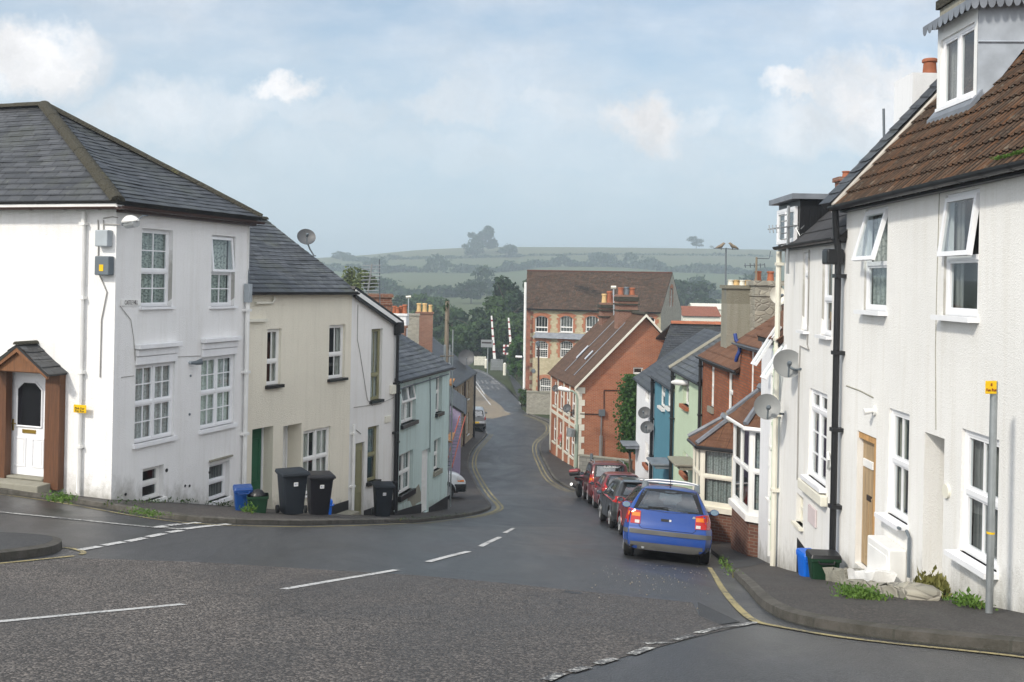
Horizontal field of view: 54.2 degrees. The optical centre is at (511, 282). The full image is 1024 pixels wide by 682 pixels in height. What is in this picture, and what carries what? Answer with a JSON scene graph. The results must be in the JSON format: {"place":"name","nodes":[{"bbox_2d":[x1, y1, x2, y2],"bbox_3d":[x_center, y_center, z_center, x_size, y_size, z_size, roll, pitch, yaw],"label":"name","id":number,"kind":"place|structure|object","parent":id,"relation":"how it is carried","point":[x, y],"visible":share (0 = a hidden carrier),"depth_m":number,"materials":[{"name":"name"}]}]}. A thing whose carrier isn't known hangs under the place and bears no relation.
{"place":"outdoors","nodes":[
{"label":"outdoors","id":0,"kind":"place"},
{"bbox_2d":[43,431,487,518],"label":"pavement","id":1,"kind":"structure","parent":0,"point":[471,498],"depth_m":22.72,"materials":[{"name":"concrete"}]},
{"bbox_2d":[41,488,77,504],"bbox_3d":[-8.366,3.964,18.601,0.600,0.270,0.833,1,0,-38],"label":"weed clump","id":2,"kind":"object","parent":1,"relation":"on","point":[62,498],"visible":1,"depth_m":18.53,"materials":[{"name":"green plant"}]},
{"bbox_2d":[233,484,252,510],"bbox_3d":[-5.628,4.516,20.905,0.389,0.510,0.474,1,0,-20],"label":"recycling box","id":3,"kind":"object","parent":1,"relation":"on","point":[241,491],"visible":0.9,"depth_m":20.74,"materials":[{"name":"blue plastic"}]},
{"bbox_2d":[247,489,268,512],"bbox_3d":[-5.260,4.518,20.681,0.441,0.480,0.385,1,0,-15],"label":"recycling box","id":4,"kind":"object","parent":1,"relation":"on","point":[259,498],"visible":0.95,"depth_m":20.54,"materials":[{"name":"green plastic"}]},
{"bbox_2d":[275,467,309,514],"bbox_3d":[-4.711,4.476,21.372,0.601,0.956,0.761,1,0,-28],"label":"wheelie bin","id":5,"kind":"object","parent":1,"relation":"on","point":[292,482],"visible":0.99,"depth_m":21.13,"materials":[{"name":"black plastic"}]},
{"bbox_2d":[304,470,335,514],"bbox_3d":[-4.390,4.799,22.720,0.601,0.956,0.761,3,-1,-22],"label":"wheelie bin","id":6,"kind":"object","parent":1,"relation":"on","point":[319,487],"visible":0.91,"depth_m":22.46,"materials":[{"name":"black plastic"}]},
{"bbox_2d":[371,481,394,516],"bbox_3d":[-3.668,6.151,28.326,0.594,0.945,0.753,2,0,-16],"label":"wheelie bin","id":7,"kind":"object","parent":1,"relation":"on","point":[382,493],"visible":1,"depth_m":28.06,"materials":[{"name":"black plastic"}]},
{"bbox_2d":[440,330,454,505],"bbox_3d":[-2.438,5.020,37.950,0.547,6.533,2.100,1,0,0],"label":"utility pole","id":8,"kind":"object","parent":1,"relation":"on","point":[451,434],"visible":0.66,"depth_m":36.99,"materials":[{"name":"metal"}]},
{"bbox_2d":[447,471,466,498],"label":"car","id":9,"kind":"object","parent":1,"relation":"on","point":[458,484],"visible":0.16,"depth_m":40.75,"materials":[{"name":"white paint"}]},
{"bbox_2d":[0,0,939,257],"label":"sky","id":10,"kind":"structure","parent":0,"point":[369,127],"materials":[{"name":"blue"}]},
{"bbox_2d":[0,369,1023,681],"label":"road","id":11,"kind":"structure","parent":0,"point":[560,537],"depth_m":15.42,"materials":[{"name":"grey asphalt"}]},
{"bbox_2d":[0,536,61,561],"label":"kerb island","id":12,"kind":"structure","parent":11,"relation":"on","point":[53,545],"depth_m":13.28,"materials":[{"name":"concrete"}]},
{"bbox_2d":[0,532,52,548],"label":"pavement island","id":13,"kind":"structure","parent":12,"relation":"on","point":[8,540],"depth_m":13.99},
{"bbox_2d":[0,603,185,621],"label":"dash","id":14,"kind":"object","parent":11,"relation":"on","point":[89,612],"visible":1,"depth_m":8.81,"materials":[{"name":"white paint"}]},
{"bbox_2d":[1,494,499,526],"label":"yellow line","id":15,"kind":"object","parent":11,"relation":"on","point":[273,526],"visible":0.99,"depth_m":19.26,"materials":[{"name":"yellow paint"}]},
{"bbox_2d":[0,558,739,681],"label":"road chippings","id":16,"kind":"object","parent":11,"relation":"on","point":[238,623],"visible":1,"depth_m":8.45,"materials":[{"name":"asphalt"}]},
{"bbox_2d":[473,386,509,418],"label":"buff surfacing","id":17,"kind":"structure","parent":11,"relation":"on","point":[494,409],"depth_m":97.17,"materials":[{"name":"beige asphalt"}]},
{"bbox_2d":[580,459,627,502],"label":"parked car","id":18,"kind":"object","parent":11,"relation":"on","point":[593,472],"visible":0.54,"depth_m":41.33,"materials":[{"name":"red paint"}]},
{"bbox_2d":[589,471,638,509],"bbox_3d":[4.061,7.973,38.207,2.120,1.466,4.295,1,-9,0],"label":"parked car","id":19,"kind":"object","parent":11,"relation":"on","point":[604,481],"visible":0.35,"depth_m":37.47,"materials":[{"name":"red paint"}]},
{"bbox_2d":[597,477,666,527],"bbox_3d":[3.852,6.988,31.916,2.200,1.506,4.490,2,-9,-1],"label":"parked car","id":20,"kind":"object","parent":11,"relation":"on","point":[608,504],"visible":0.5,"depth_m":30.63,"materials":[{"name":"grey paint"}]},
{"bbox_2d":[617,479,696,534],"bbox_3d":[3.937,6.074,26.738,2.140,1.588,4.295,4,-10,-1],"label":"parked car","id":21,"kind":"object","parent":11,"relation":"on","point":[673,499],"visible":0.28,"depth_m":26.91,"materials":[{"name":"red paint"}]},
{"bbox_2d":[622,479,718,563],"bbox_3d":[3.423,5.050,21.738,2.140,1.721,4.306,4,-11,10],"label":"parked car","id":22,"kind":"object","parent":11,"relation":"on","point":[653,522],"visible":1,"depth_m":19.77,"materials":[{"name":"blue paint"}]},
{"bbox_2d":[698,602,739,623],"bbox_3d":[2.004,3.376,10.242,0.300,0.452,2.071,1,0,0],"label":"tar patch","id":23,"kind":"object","parent":11,"relation":"on","point":[709,613],"visible":1,"depth_m":9.92,"materials":[{"name":"grey asphalt"}]},
{"bbox_2d":[708,567,1023,657],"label":"yellow line","id":24,"kind":"object","parent":11,"relation":"on","point":[735,604],"visible":1,"depth_m":9.33,"materials":[{"name":"yellow paint"}]},
{"bbox_2d":[317,247,784,432],"bbox_3d":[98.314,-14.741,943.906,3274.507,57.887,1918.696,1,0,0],"label":"ground","id":25,"kind":"structure","parent":0,"point":[412,280],"depth_m":889.10,"materials":[{"name":"green plant"}]},
{"bbox_2d":[0,101,265,505],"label":"corner house","id":26,"kind":"structure","parent":25,"relation":"on","point":[162,419],"depth_m":20.93,"materials":[{"name":"white paint"}]},
{"bbox_2d":[11,372,44,476],"bbox_3d":[-10.026,2.932,20.772,0.978,2.152,0.111,1,0,19],"label":"door","id":27,"kind":"structure","parent":26,"relation":"in","point":[28,389],"depth_m":20.78,"materials":[{"name":"white wood"}]},
{"bbox_2d":[95,230,111,246],"bbox_3d":[-8.166,-0.879,20.002,0.310,0.331,0.156,1,0,19],"label":"meter box","id":28,"kind":"object","parent":26,"relation":"attached to","point":[103,238],"visible":1,"depth_m":19.93,"materials":[{"name":"grey plastic"}]},
{"bbox_2d":[95,256,113,274],"bbox_3d":[-8.149,-0.332,19.983,0.347,0.381,0.172,1,0,19],"label":"junction box","id":29,"kind":"object","parent":26,"relation":"attached to","point":[104,265],"visible":1,"depth_m":19.91,"materials":[{"name":"grey plastic"}]},
{"bbox_2d":[142,465,166,501],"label":"window","id":30,"kind":"structure","parent":26,"relation":"in","point":[150,482],"depth_m":21.51,"materials":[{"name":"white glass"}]},
{"bbox_2d":[132,362,177,448],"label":"window","id":31,"kind":"structure","parent":26,"relation":"in","point":[153,382],"depth_m":21.27,"materials":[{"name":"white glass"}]},
{"bbox_2d":[139,228,175,309],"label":"window","id":32,"kind":"structure","parent":26,"relation":"in","point":[155,243],"depth_m":21.41,"materials":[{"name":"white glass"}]},
{"bbox_2d":[199,354,237,434],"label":"window","id":33,"kind":"structure","parent":26,"relation":"in","point":[216,371],"depth_m":23.40,"materials":[{"name":"white glass"}]},
{"bbox_2d":[207,461,232,504],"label":"window","id":34,"kind":"structure","parent":26,"relation":"in","point":[217,475],"depth_m":23.65,"materials":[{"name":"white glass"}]},
{"bbox_2d":[209,235,237,308],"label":"window","id":35,"kind":"structure","parent":26,"relation":"in","point":[223,265],"depth_m":23.70,"materials":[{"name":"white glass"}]},
{"bbox_2d":[0,433,490,524],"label":"kerb","id":36,"kind":"structure","parent":25,"relation":"on","point":[199,518],"depth_m":19.73,"materials":[{"name":"concrete"}]},
{"bbox_2d":[246,216,359,513],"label":"cream house","id":37,"kind":"structure","parent":25,"relation":"on","point":[299,361],"depth_m":26.52,"materials":[{"name":"paint"}]},
{"bbox_2d":[251,427,263,489],"bbox_3d":[-6.567,5.017,25.143,0.090,2.805,0.806,1,0,27],"label":"door","id":38,"kind":"structure","parent":37,"relation":"in","point":[257,434],"depth_m":25.32,"materials":[{"name":"green paint"}]},
{"bbox_2d":[265,329,284,388],"bbox_3d":[-6.355,1.920,25.476,0.940,1.500,0.638,1,0,27],"label":"window","id":39,"kind":"structure","parent":37,"relation":"in","point":[272,334],"depth_m":25.54,"materials":[{"name":"white glass"}]},
{"bbox_2d":[297,229,315,255],"bbox_3d":[-6.066,-1.179,29.514,0.448,0.810,0.438,1,0,23],"label":"satellite dish","id":40,"kind":"object","parent":37,"relation":"attached to","point":[306,236],"visible":0.98,"depth_m":29.58,"materials":[{"name":"grey metal"}]},
{"bbox_2d":[303,426,332,497],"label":"window","id":41,"kind":"structure","parent":37,"relation":"in","point":[315,441],"depth_m":27.23,"materials":[{"name":"white glass"}]},
{"bbox_2d":[327,324,347,381],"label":"window","id":42,"kind":"structure","parent":37,"relation":"in","point":[335,331],"depth_m":27.99,"materials":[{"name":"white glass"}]},
{"bbox_2d":[322,255,389,273],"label":"hedgerow","id":43,"kind":"object","parent":25,"relation":"on","point":[333,266],"visible":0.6,"depth_m":770.14,"materials":[{"name":"green plant"}]},
{"bbox_2d":[341,266,378,290],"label":"tree","id":44,"kind":"object","parent":25,"relation":"on","point":[350,278],"visible":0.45,"depth_m":91.73,"materials":[{"name":"green plant"}]},
{"bbox_2d":[337,286,403,514],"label":"narrow white house","id":45,"kind":"structure","parent":25,"relation":"on","point":[377,328],"depth_m":29.47,"materials":[{"name":"white paint"}]},
{"bbox_2d":[354,442,361,514],"bbox_3d":[-4.464,5.813,28.814,0.064,2.339,0.415,1,0,24],"label":"door","id":46,"kind":"structure","parent":45,"relation":"in","point":[358,454],"depth_m":28.82,"materials":[{"name":"brown paint"}]},
{"bbox_2d":[366,426,380,486],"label":"window","id":47,"kind":"structure","parent":45,"relation":"in","point":[371,454],"depth_m":29.68,"materials":[{"name":"green paint"}]},
{"bbox_2d":[369,329,383,403],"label":"window","id":48,"kind":"structure","parent":45,"relation":"in","point":[375,340],"depth_m":29.76,"materials":[{"name":"green paint"}]},
{"bbox_2d":[394,334,455,514],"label":"mint house","id":49,"kind":"structure","parent":25,"relation":"on","point":[423,425],"depth_m":33.43,"materials":[{"name":"paint"}]},
{"bbox_2d":[398,451,415,501],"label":"window","id":50,"kind":"structure","parent":49,"relation":"in","point":[404,459],"depth_m":32.02,"materials":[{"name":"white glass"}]},
{"bbox_2d":[400,384,418,428],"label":"window","id":51,"kind":"structure","parent":49,"relation":"in","point":[407,393],"depth_m":31.79,"materials":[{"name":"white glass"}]},
{"bbox_2d":[421,449,427,511],"bbox_3d":[-3.011,6.630,33.449,0.090,2.127,0.815,1,0,14],"label":"door","id":52,"kind":"structure","parent":49,"relation":"in","point":[424,453],"depth_m":33.61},
{"bbox_2d":[407,303,454,378],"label":"slate roofed house","id":53,"kind":"structure","parent":25,"relation":"on","point":[420,328],"depth_m":69.49,"materials":[{"name":"brick"}]},
{"bbox_2d":[407,293,454,312],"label":"tree","id":54,"kind":"object","parent":25,"relation":"on","point":[421,298],"visible":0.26,"depth_m":267.59,"materials":[{"name":"green plant"}]},
{"bbox_2d":[365,264,497,296],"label":"hedgerow","id":55,"kind":"object","parent":25,"relation":"on","point":[387,286],"visible":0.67,"depth_m":475.05,"materials":[{"name":"green plant"}]},
{"bbox_2d":[343,253,521,260],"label":"hedgerow","id":56,"kind":"object","parent":25,"relation":"on","point":[392,257],"visible":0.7,"depth_m":937.70,"materials":[{"name":"green plant"}]},
{"bbox_2d":[407,329,476,446],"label":"stone cottage","id":57,"kind":"structure","parent":25,"relation":"on","point":[464,383],"depth_m":73.37,"materials":[{"name":"paint"}]},
{"bbox_2d":[433,310,469,344],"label":"tree","id":58,"kind":"object","parent":25,"relation":"on","point":[439,328],"visible":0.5,"depth_m":175.69,"materials":[{"name":"green plant"}]},
{"bbox_2d":[439,323,471,352],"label":"tree","id":59,"kind":"object","parent":25,"relation":"on","point":[459,333],"visible":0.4,"depth_m":156.34,"materials":[{"name":"green plant"}]},
{"bbox_2d":[377,253,534,272],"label":"hedgerow","id":60,"kind":"object","parent":25,"relation":"on","point":[506,266],"visible":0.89,"depth_m":766.89,"materials":[{"name":"green plant"}]},
{"bbox_2d":[449,386,466,473],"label":"lilac house","id":61,"kind":"structure","parent":25,"relation":"on","point":[459,403],"depth_m":50.50,"materials":[{"name":"paint"}]},
{"bbox_2d":[454,279,491,303],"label":"tree","id":62,"kind":"object","parent":25,"relation":"on","point":[460,289],"visible":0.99,"depth_m":418.25,"materials":[{"name":"green plant"}]},
{"bbox_2d":[467,225,498,253],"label":"oak tree","id":63,"kind":"object","parent":25,"relation":"on","point":[485,234],"visible":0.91,"depth_m":978.91,"materials":[{"name":"green plant"}]},
{"bbox_2d":[463,319,512,360],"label":"tree","id":64,"kind":"object","parent":25,"relation":"on","point":[477,334],"visible":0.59,"depth_m":151.71,"materials":[{"name":"green plant"}]},
{"bbox_2d":[469,295,523,353],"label":"tree","id":65,"kind":"object","parent":25,"relation":"on","point":[495,305],"visible":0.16,"depth_m":167.11,"materials":[{"name":"green plant"}]},
{"bbox_2d":[491,312,523,352],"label":"tree","id":66,"kind":"object","parent":25,"relation":"on","point":[501,336],"visible":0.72,"depth_m":149.05,"materials":[{"name":"green plant"}]},
{"bbox_2d":[492,275,526,313],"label":"tree","id":67,"kind":"object","parent":25,"relation":"on","point":[512,293],"visible":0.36,"depth_m":177.57,"materials":[{"name":"green plant"}]},
{"bbox_2d":[506,333,522,378],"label":"shrub","id":68,"kind":"object","parent":25,"relation":"on","point":[516,349],"visible":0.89,"depth_m":125.31,"materials":[{"name":"green plant"}]},
{"bbox_2d":[526,390,549,414],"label":"stone wall","id":69,"kind":"structure","parent":25,"relation":"on","point":[537,402],"depth_m":93.00,"materials":[{"name":"beige stone"}]},
{"bbox_2d":[523,270,680,390],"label":"brick mill","id":70,"kind":"object","parent":25,"relation":"on","point":[561,313],"visible":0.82,"depth_m":104.48,"materials":[{"name":"stone"}]},
{"bbox_2d":[547,287,665,470],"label":"brick gable house","id":71,"kind":"structure","parent":25,"relation":"on","point":[608,348],"depth_m":60.65,"materials":[{"name":"red brick"}]},
{"bbox_2d":[521,252,772,256],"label":"hedgerow","id":72,"kind":"object","parent":25,"relation":"on","point":[681,254],"visible":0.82,"depth_m":977.44,"materials":[{"name":"green plant"}]},
{"bbox_2d":[521,252,774,274],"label":"hedgerow","id":73,"kind":"object","parent":25,"relation":"on","point":[644,264],"visible":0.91,"depth_m":826.43,"materials":[{"name":"green plant"}]},
{"bbox_2d":[620,328,717,478],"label":"white house","id":74,"kind":"structure","parent":25,"relation":"on","point":[641,443],"depth_m":44.80,"materials":[{"name":"paint"}]},
{"bbox_2d":[611,373,636,472],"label":"ivy","id":75,"kind":"object","parent":74,"relation":"attached to","point":[627,412],"visible":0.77,"depth_m":47.00,"materials":[{"name":"green plant"}]},
{"bbox_2d":[642,321,720,370],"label":"slate wing","id":76,"kind":"structure","parent":25,"relation":"on","point":[676,333],"depth_m":58.41,"materials":[{"name":"grey stone"}]},
{"bbox_2d":[646,331,720,496],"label":"blue house","id":77,"kind":"structure","parent":25,"relation":"on","point":[657,458],"depth_m":38.95,"materials":[{"name":"paint"}]},
{"bbox_2d":[667,333,720,495],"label":"pale green house","id":78,"kind":"structure","parent":25,"relation":"on","point":[684,403],"depth_m":34.06,"materials":[{"name":"paint"}]},
{"bbox_2d":[674,279,715,305],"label":"tree","id":79,"kind":"object","parent":25,"relation":"on","point":[700,290],"visible":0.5,"depth_m":324.25,"materials":[{"name":"green plant"}]},
{"bbox_2d":[681,306,720,324],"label":"distant house","id":80,"kind":"structure","parent":25,"relation":"on","point":[700,313],"depth_m":165.87,"materials":[{"name":"red tile"}]},
{"bbox_2d":[685,268,775,298],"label":"hedgerow","id":81,"kind":"object","parent":25,"relation":"on","point":[717,294],"visible":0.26,"depth_m":494.32,"materials":[{"name":"green plant"}]},
{"bbox_2d":[687,271,783,541],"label":"brick bay house","id":82,"kind":"structure","parent":25,"relation":"on","point":[747,306],"depth_m":27.64,"materials":[{"name":"brown tile"}]},
{"bbox_2d":[726,310,783,556],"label":"brick bay house","id":83,"kind":"structure","parent":25,"relation":"on","point":[742,416],"depth_m":23.29,"materials":[{"name":"brown tile"}]},
{"bbox_2d":[750,251,786,566],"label":"recessed white house","id":84,"kind":"structure","parent":25,"relation":"on","point":[770,336],"depth_m":20.25,"materials":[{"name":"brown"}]},
{"bbox_2d":[528,414,1023,653],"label":"kerb","id":85,"kind":"structure","parent":25,"relation":"on","point":[763,599],"depth_m":8.62,"materials":[{"name":"concrete"}]},
{"bbox_2d":[769,58,936,571],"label":"white house","id":86,"kind":"structure","parent":25,"relation":"on","point":[806,422],"depth_m":17.70,"materials":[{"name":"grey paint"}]},
{"bbox_2d":[754,394,783,419],"bbox_3d":[5.071,2.392,19.309,0.793,0.483,0.391,1,0,-36],"label":"satellite dish","id":87,"kind":"object","parent":86,"relation":"attached to","point":[767,406],"visible":1,"depth_m":19.26,"materials":[{"name":"grey metal"}]},
{"bbox_2d":[768,206,803,273],"bbox_3d":[5.159,-0.800,18.739,0.850,1.279,0.278,1,0,-16],"label":"tv aerial","id":88,"kind":"object","parent":86,"relation":"attached to","point":[788,226],"visible":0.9,"depth_m":18.77,"materials":[{"name":"grey metal"}]},
{"bbox_2d":[773,349,801,377],"bbox_3d":[5.113,1.502,18.429,0.550,0.512,0.418,1,0,0],"label":"satellite dish","id":89,"kind":"object","parent":86,"relation":"attached to","point":[785,363],"visible":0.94,"depth_m":18.57,"materials":[{"name":"grey metal"}]},
{"bbox_2d":[796,252,809,333],"bbox_3d":[5.658,0.197,18.074,0.923,1.468,0.581,1,0,0],"label":"window","id":90,"kind":"structure","parent":86,"relation":"in","point":[806,256],"depth_m":18.22,"materials":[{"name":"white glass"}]},
{"bbox_2d":[800,389,826,492],"bbox_3d":[5.555,2.672,17.071,0.920,1.614,1.269,1,0,3],"label":"window","id":91,"kind":"structure","parent":86,"relation":"in","point":[817,456],"depth_m":17.45,"materials":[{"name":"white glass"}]},
{"bbox_2d":[814,248,832,339],"bbox_3d":[5.593,0.192,16.654,0.929,1.506,0.726,1,0,0],"label":"window","id":92,"kind":"structure","parent":86,"relation":"in","point":[828,282],"depth_m":16.88,"materials":[{"name":"white glass"}]},
{"bbox_2d":[822,0,1023,612],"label":"roadside house","id":93,"kind":"structure","parent":25,"relation":"on","point":[929,200],"depth_m":12.60,"materials":[{"name":"paint"}]},
{"bbox_2d":[859,431,875,565],"bbox_3d":[5.217,3.203,14.539,0.120,1.964,0.752,1,0,0],"label":"door","id":94,"kind":"structure","parent":93,"relation":"in","point":[869,446],"depth_m":14.66,"materials":[{"name":"brown wood"}]},
{"bbox_2d":[851,206,887,315],"bbox_3d":[5.497,-0.292,14.327,1.000,1.530,0.987,1,0,0],"label":"window","id":95,"kind":"structure","parent":93,"relation":"in","point":[878,254],"depth_m":14.51,"materials":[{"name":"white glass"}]},
{"bbox_2d":[867,535,905,581],"bbox_3d":[5.000,3.724,13.377,0.247,0.494,0.791,1,0,0],"label":"meter cabinet","id":96,"kind":"object","parent":93,"relation":"attached to","point":[884,552],"visible":0.58,"depth_m":13.15,"materials":[{"name":"white plastic"}]},
{"bbox_2d":[874,409,909,530],"bbox_3d":[5.472,2.475,13.346,0.960,1.501,0.802,1,0,0],"label":"window","id":97,"kind":"structure","parent":93,"relation":"in","point":[900,420],"depth_m":13.60,"materials":[{"name":"white glass"}]},
{"bbox_2d":[930,189,979,322],"bbox_3d":[5.537,-0.293,11.607,0.920,1.505,0.992,1,0,0],"label":"window","id":98,"kind":"structure","parent":93,"relation":"in","point":[962,262],"depth_m":11.96,"materials":[{"name":"white glass"}]},
{"bbox_2d":[944,429,998,579],"bbox_3d":[5.473,2.414,11.045,0.960,1.465,0.978,1,0,0],"label":"window","id":99,"kind":"structure","parent":93,"relation":"in","point":[976,445],"depth_m":11.29,"materials":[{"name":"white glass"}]},
{"bbox_2d":[532,414,1023,636],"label":"pavement","id":100,"kind":"structure","parent":0,"point":[792,589],"depth_m":10.31,"materials":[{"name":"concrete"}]},
{"bbox_2d":[558,386,578,468],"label":"street lamp","id":101,"kind":"object","parent":100,"relation":"on","point":[571,432],"visible":0.94,"depth_m":57.42,"materials":[{"name":"grey metal"}]},
{"bbox_2d":[578,453,632,471],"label":"block wall","id":102,"kind":"structure","parent":100,"relation":"on","point":[584,460],"depth_m":56.52,"materials":[{"name":"concrete"}]},
{"bbox_2d":[720,541,764,567],"bbox_3d":[5.113,5.973,22.256,0.819,1.991,10.133,1,0,10],"label":"pavement patch","id":103,"kind":"object","parent":100,"relation":"on","point":[737,559],"visible":0.63,"depth_m":21.38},
{"bbox_2d":[796,548,810,576],"bbox_3d":[4.762,4.536,16.106,0.265,0.410,0.428,1,0,-5],"label":"recycling box","id":104,"kind":"object","parent":100,"relation":"on","point":[803,568],"visible":0.45,"depth_m":16.05,"materials":[{"name":"blue plastic"}]},
{"bbox_2d":[805,549,841,579],"bbox_3d":[4.750,4.329,15.246,0.475,0.410,0.428,1,0,4],"label":"recycling box","id":105,"kind":"object","parent":100,"relation":"on","point":[818,559],"visible":0.9,"depth_m":15.11,"materials":[{"name":"green plastic"}]},
{"bbox_2d":[822,567,863,583],"bbox_3d":[4.878,4.308,14.459,0.509,0.545,0.885,1,0,0],"label":"doorstep","id":106,"kind":"object","parent":100,"relation":"on","point":[834,574],"visible":0.3,"depth_m":14.40,"materials":[{"name":"grey stone"}]},
{"bbox_2d":[827,581,905,600],"bbox_3d":[3.924,3.540,11.414,0.735,0.297,0.996,1,0,-18],"label":"weed clump","id":107,"kind":"object","parent":100,"relation":"on","point":[857,591],"visible":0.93,"depth_m":11.27,"materials":[{"name":"green plant"}]},
{"bbox_2d":[847,567,896,581],"bbox_3d":[4.748,3.994,13.273,0.375,0.598,1.052,1,0,0],"label":"stone","id":108,"kind":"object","parent":100,"relation":"on","point":[867,574],"depth_m":12.86,"materials":[{"name":"white stone"}]},
{"bbox_2d":[844,579,942,600],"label":"planter wall","id":109,"kind":"structure","parent":100,"relation":"on","point":[913,590],"depth_m":11.43,"materials":[{"name":"beige stone"}]},
{"bbox_2d":[913,565,951,597],"bbox_3d":[5.075,3.608,11.915,0.496,0.399,0.669,1,0,-44],"label":"plant","id":110,"kind":"object","parent":100,"relation":"on","point":[938,581],"visible":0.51,"depth_m":11.85,"materials":[{"name":"green plant"}]},
{"bbox_2d":[941,587,998,610],"bbox_3d":[4.869,3.404,10.658,0.405,0.333,0.891,1,0,0],"label":"weed clump","id":111,"kind":"object","parent":100,"relation":"on","point":[959,600],"visible":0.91,"depth_m":10.51,"materials":[{"name":"green plant"}]},
{"bbox_2d":[985,381,997,612],"bbox_3d":[4.756,2.178,9.922,0.078,2.404,0.074,1,0,0],"label":"sign pole","id":112,"kind":"object","parent":100,"relation":"on","point":[990,531],"visible":0.92,"depth_m":9.89,"materials":[{"name":"metal"}]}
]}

